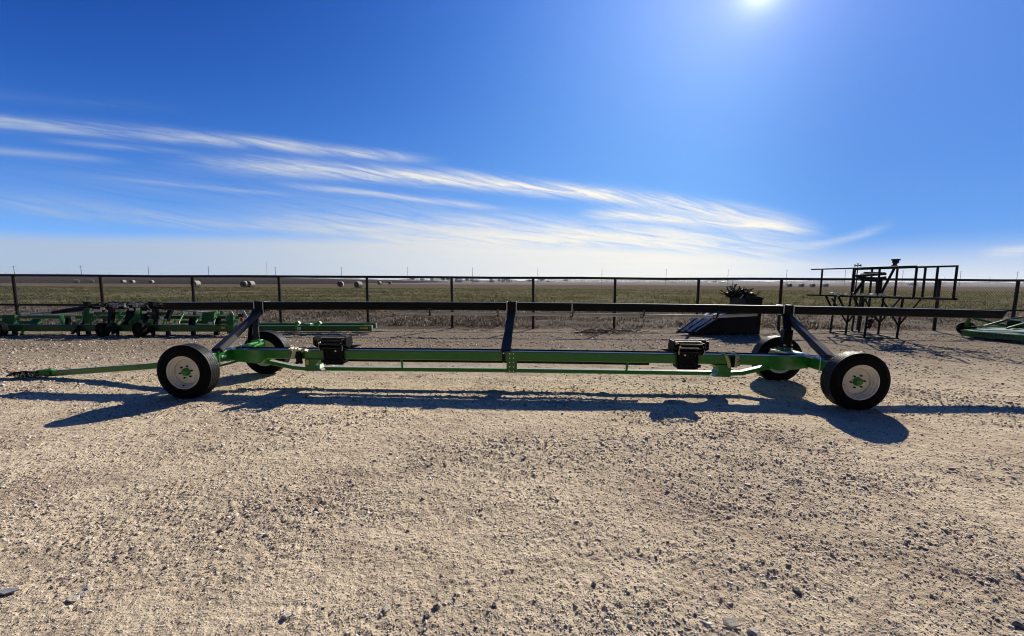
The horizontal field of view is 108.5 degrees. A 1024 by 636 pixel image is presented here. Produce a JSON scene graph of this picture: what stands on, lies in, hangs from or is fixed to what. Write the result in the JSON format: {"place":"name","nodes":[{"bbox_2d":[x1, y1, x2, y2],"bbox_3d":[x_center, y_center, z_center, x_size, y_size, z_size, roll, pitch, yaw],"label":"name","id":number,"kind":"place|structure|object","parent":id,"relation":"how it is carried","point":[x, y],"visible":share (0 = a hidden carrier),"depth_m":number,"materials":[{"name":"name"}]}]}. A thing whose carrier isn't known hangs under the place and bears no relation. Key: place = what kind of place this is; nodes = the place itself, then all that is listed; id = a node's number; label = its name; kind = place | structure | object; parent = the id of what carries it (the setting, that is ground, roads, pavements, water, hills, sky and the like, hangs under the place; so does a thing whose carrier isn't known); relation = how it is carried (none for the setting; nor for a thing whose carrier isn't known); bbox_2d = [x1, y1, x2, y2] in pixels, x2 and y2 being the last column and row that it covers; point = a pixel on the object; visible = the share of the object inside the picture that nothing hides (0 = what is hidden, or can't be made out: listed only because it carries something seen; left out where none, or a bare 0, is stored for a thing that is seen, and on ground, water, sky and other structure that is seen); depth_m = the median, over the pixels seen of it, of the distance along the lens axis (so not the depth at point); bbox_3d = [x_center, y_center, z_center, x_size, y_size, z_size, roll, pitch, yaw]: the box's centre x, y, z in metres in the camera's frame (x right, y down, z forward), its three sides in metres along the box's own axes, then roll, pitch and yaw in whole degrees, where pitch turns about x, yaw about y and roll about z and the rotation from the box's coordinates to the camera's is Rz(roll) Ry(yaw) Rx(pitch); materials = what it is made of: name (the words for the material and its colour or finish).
{"place":"outdoors","nodes":[
{"label":"outdoors","id":0,"kind":"place"},
{"bbox_2d":[0,587,18,594],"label":"rock","id":1,"kind":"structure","parent":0,"point":[7,590],"depth_m":2.03,"materials":[{"name":"grey stone"}]},
{"bbox_2d":[0,276,441,283],"bbox_3d":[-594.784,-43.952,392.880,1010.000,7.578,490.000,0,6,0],"label":"ploughed rise","id":2,"kind":"structure","parent":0,"point":[182,280],"depth_m":305.70,"materials":[{"name":"brown soil"}]},
{"bbox_2d":[0,306,1022,330],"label":"weedy bank","id":3,"kind":"structure","parent":0,"point":[599,324],"depth_m":14.27,"materials":[{"name":"brown plant"}]},
{"bbox_2d":[463,322,478,329],"bbox_3d":[-1.493,0.269,13.258,0.677,0.256,0.630,0,6,0],"label":"weed clump","id":4,"kind":"object","parent":3,"relation":"on","point":[472,324],"visible":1,"depth_m":13.20,"materials":[{"name":"brown plant"}]},
{"bbox_2d":[481,322,499,329],"bbox_3d":[-0.805,0.264,13.050,0.830,0.312,0.677,0,6,0],"label":"weed clump","id":5,"kind":"object","parent":3,"relation":"on","point":[484,327],"visible":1,"depth_m":13.09,"materials":[{"name":"brown plant"}]},
{"bbox_2d":[0,274,1023,330],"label":"pipe fence","id":6,"kind":"object","parent":3,"relation":"on","point":[16,304],"visible":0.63,"depth_m":13.29,"materials":[{"name":"black metal"}]},
{"bbox_2d":[0,303,1023,329],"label":"dead weeds","id":7,"kind":"object","parent":3,"relation":"on","point":[501,321],"visible":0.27,"depth_m":15.42,"materials":[{"name":"brown plant"}]},
{"bbox_2d":[0,328,1023,635],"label":"gravel yard","id":8,"kind":"structure","parent":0,"point":[424,532],"depth_m":3.02,"materials":[{"name":"beige gravel"}]},
{"bbox_2d":[65,595,79,602],"bbox_3d":[-2.366,1.521,1.997,0.056,0.027,0.063,11,-9,13],"label":"rock","id":9,"kind":"object","parent":8,"relation":"on","point":[72,599],"visible":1,"depth_m":1.98,"materials":[{"name":"stone"}]},
{"bbox_2d":[76,586,93,597],"bbox_3d":[-2.358,1.519,2.035,0.078,0.029,0.065,18,21,36],"label":"rock","id":10,"kind":"object","parent":8,"relation":"on","point":[83,592],"visible":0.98,"depth_m":2.03,"materials":[{"name":"stone"}]},
{"bbox_2d":[0,300,376,336],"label":"folded toolbar","id":11,"kind":"object","parent":8,"relation":"on","point":[136,323],"visible":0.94,"depth_m":11.48,"materials":[{"name":"green paint"}]},
{"bbox_2d":[217,527,225,531],"bbox_3d":[-2.006,1.466,2.548,0.041,0.033,0.051,9,-4,2],"label":"rock","id":12,"kind":"object","parent":8,"relation":"on","point":[222,529],"visible":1,"depth_m":2.54,"materials":[{"name":"stone"}]},
{"bbox_2d":[281,612,290,618],"bbox_3d":[-1.159,1.531,1.893,0.042,0.030,0.043,3,6,22],"label":"rock","id":13,"kind":"object","parent":8,"relation":"on","point":[286,615],"visible":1,"depth_m":1.88,"materials":[{"name":"stone"}]},
{"bbox_2d":[382,604,390,612],"bbox_3d":[-0.663,1.528,1.938,0.042,0.027,0.044,5,7,38],"label":"rock","id":14,"kind":"object","parent":8,"relation":"on","point":[386,607],"visible":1,"depth_m":1.93,"materials":[{"name":"stone"}]},
{"bbox_2d":[425,611,429,617],"bbox_3d":[-0.439,1.538,1.905,0.030,0.027,0.033,-3,6,-28],"label":"rock","id":15,"kind":"object","parent":8,"relation":"on","point":[427,614],"visible":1,"depth_m":1.90,"materials":[{"name":"stone"}]},
{"bbox_2d":[433,603,439,608],"bbox_3d":[-0.399,1.532,1.955,0.035,0.029,0.032,-20,-13,37],"label":"rock","id":16,"kind":"object","parent":8,"relation":"on","point":[436,606],"visible":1,"depth_m":1.95,"materials":[{"name":"stone"}]},
{"bbox_2d":[6,301,1007,409],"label":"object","id":17,"kind":"object","parent":8,"relation":"on","point":[853,380],"visible":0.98,"depth_m":5.94,"materials":[{"name":"green paint"}]},
{"bbox_2d":[570,322,649,335],"bbox_3d":[3.281,0.341,12.294,2.596,0.359,1.534,0,6,0],"label":"twig pile","id":18,"kind":"object","parent":8,"relation":"on","point":[594,332],"visible":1,"depth_m":12.29,"materials":[{"name":"brown wood"}]},
{"bbox_2d":[676,296,775,334],"bbox_3d":[6.917,-0.125,12.460,3.268,1.301,1.287,0,6,-3],"label":"dump hopper","id":19,"kind":"object","parent":8,"relation":"on","point":[749,325],"visible":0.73,"depth_m":12.01,"materials":[{"name":"black paint"}]},
{"bbox_2d":[719,282,761,299],"bbox_3d":[7.569,-0.960,12.443,1.249,0.650,1.097,-3,7,-32],"label":"scrap heap","id":20,"kind":"object","parent":19,"relation":"in","point":[739,292],"visible":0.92,"depth_m":12.22,"materials":[{"name":"black metal"}]},
{"bbox_2d":[722,617,740,627],"bbox_3d":[1.104,1.532,1.855,0.085,0.017,0.042,0,6,0],"label":"stone flake","id":21,"kind":"object","parent":8,"relation":"on","point":[731,622],"visible":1,"depth_m":1.85,"materials":[{"name":"stone"}]},
{"bbox_2d":[746,626,761,635],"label":"rock","id":22,"kind":"object","parent":8,"relation":"on","point":[752,631],"visible":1,"depth_m":1.81,"materials":[{"name":"stone"}]},
{"bbox_2d":[792,586,801,593],"bbox_3d":[1.602,1.529,2.071,0.040,0.026,0.042,0,6,1],"label":"rock","id":23,"kind":"object","parent":8,"relation":"on","point":[796,589],"visible":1,"depth_m":2.06,"materials":[{"name":"stone"}]},
{"bbox_2d":[807,265,958,338],"bbox_3d":[11.521,-0.542,12.037,1.840,2.264,3.422,-2,6,-18],"label":"steel rack","id":24,"kind":"object","parent":8,"relation":"on","point":[883,303],"visible":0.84,"depth_m":11.88,"materials":[{"name":"black metal"}]},
{"bbox_2d":[829,292,885,295],"bbox_3d":[11.436,-0.777,12.246,0.311,0.153,1.523,-2,6,-20],"label":"rag bundle","id":25,"kind":"object","parent":24,"relation":"on","point":[849,294],"visible":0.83,"depth_m":12.29,"materials":[{"name":"white fabric"}]},
{"bbox_2d":[854,263,860,295],"bbox_3d":[11.707,-1.298,12.527,0.240,1.103,0.145,0,6,0],"label":"valve standpipe","id":26,"kind":"object","parent":24,"relation":"attached to","point":[857,265],"visible":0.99,"depth_m":12.49,"materials":[{"name":"black metal"}]},
{"bbox_2d":[853,272,886,294],"bbox_3d":[11.690,-1.132,12.010,1.100,0.761,0.706,-4,7,-39],"label":"plank stack","id":27,"kind":"object","parent":24,"relation":"on","point":[862,277],"visible":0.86,"depth_m":11.93,"materials":[{"name":"black metal"}]},
{"bbox_2d":[881,259,900,292],"bbox_3d":[12.214,-1.346,11.898,0.479,1.107,0.168,-1,6,-9],"label":"leaning pole","id":28,"kind":"object","parent":24,"relation":"attached to","point":[895,262],"visible":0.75,"depth_m":11.89,"materials":[{"name":"black metal"}]},
{"bbox_2d":[956,316,1023,340],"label":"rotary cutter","id":29,"kind":"object","parent":8,"relation":"on","point":[970,329],"visible":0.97,"depth_m":11.53,"materials":[{"name":"green paint"}]},
{"bbox_2d":[1010,617,1023,628],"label":"rock","id":30,"kind":"object","parent":8,"relation":"on","point":[1016,622],"visible":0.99,"depth_m":1.86,"materials":[{"name":"stone"}]},
{"bbox_2d":[0,283,1023,291],"bbox_3d":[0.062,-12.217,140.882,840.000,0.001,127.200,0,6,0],"label":"stubble field","id":31,"kind":"structure","parent":0,"point":[600,287],"depth_m":118.30,"materials":[{"name":"beige plant"}]},
{"bbox_2d":[190,281,200,286],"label":"hay bale","id":32,"kind":"object","parent":31,"relation":"on","point":[198,283],"visible":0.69,"depth_m":91.43,"materials":[{"name":"plant"}]},
{"bbox_2d":[240,281,248,286],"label":"hay bale","id":33,"kind":"object","parent":31,"relation":"on","point":[245,283],"visible":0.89,"depth_m":89.02,"materials":[{"name":"plant"}]},
{"bbox_2d":[247,281,254,286],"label":"hay bale","id":34,"kind":"object","parent":31,"relation":"on","point":[251,283],"visible":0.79,"depth_m":90.14,"materials":[{"name":"plant"}]},
{"bbox_2d":[337,281,343,286],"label":"hay bale","id":35,"kind":"object","parent":31,"relation":"on","point":[339,283],"visible":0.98,"depth_m":100.95,"materials":[{"name":"plant"}]},
{"bbox_2d":[354,281,362,287],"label":"hay bale","id":36,"kind":"object","parent":31,"relation":"on","point":[357,284],"visible":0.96,"depth_m":89.12,"materials":[{"name":"plant"}]},
{"bbox_2d":[0,285,1023,308],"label":"wheat field","id":37,"kind":"structure","parent":0,"point":[154,295],"depth_m":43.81,"materials":[{"name":"plant"}]},
{"bbox_2d":[0,0,1023,283],"label":"sky","id":38,"kind":"structure","parent":0,"point":[496,138],"materials":[{"name":"blue"}]},
{"bbox_2d":[363,281,1023,286],"bbox_3d":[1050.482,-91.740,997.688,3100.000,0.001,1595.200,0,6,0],"label":"fallow field","id":39,"kind":"structure","parent":0,"point":[725,284],"depth_m":348.08,"materials":[{"name":"brown soil"}]},
{"label":"ground","id":40,"kind":"structure","parent":0,"visible":0},
{"bbox_2d":[316,278,1023,284],"bbox_3d":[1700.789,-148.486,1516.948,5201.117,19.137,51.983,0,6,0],"label":"distant woods","id":41,"kind":"object","parent":40,"relation":"on","point":[679,281],"visible":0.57,"depth_m":1506.93,"materials":[{"name":"plant"}]}
]}

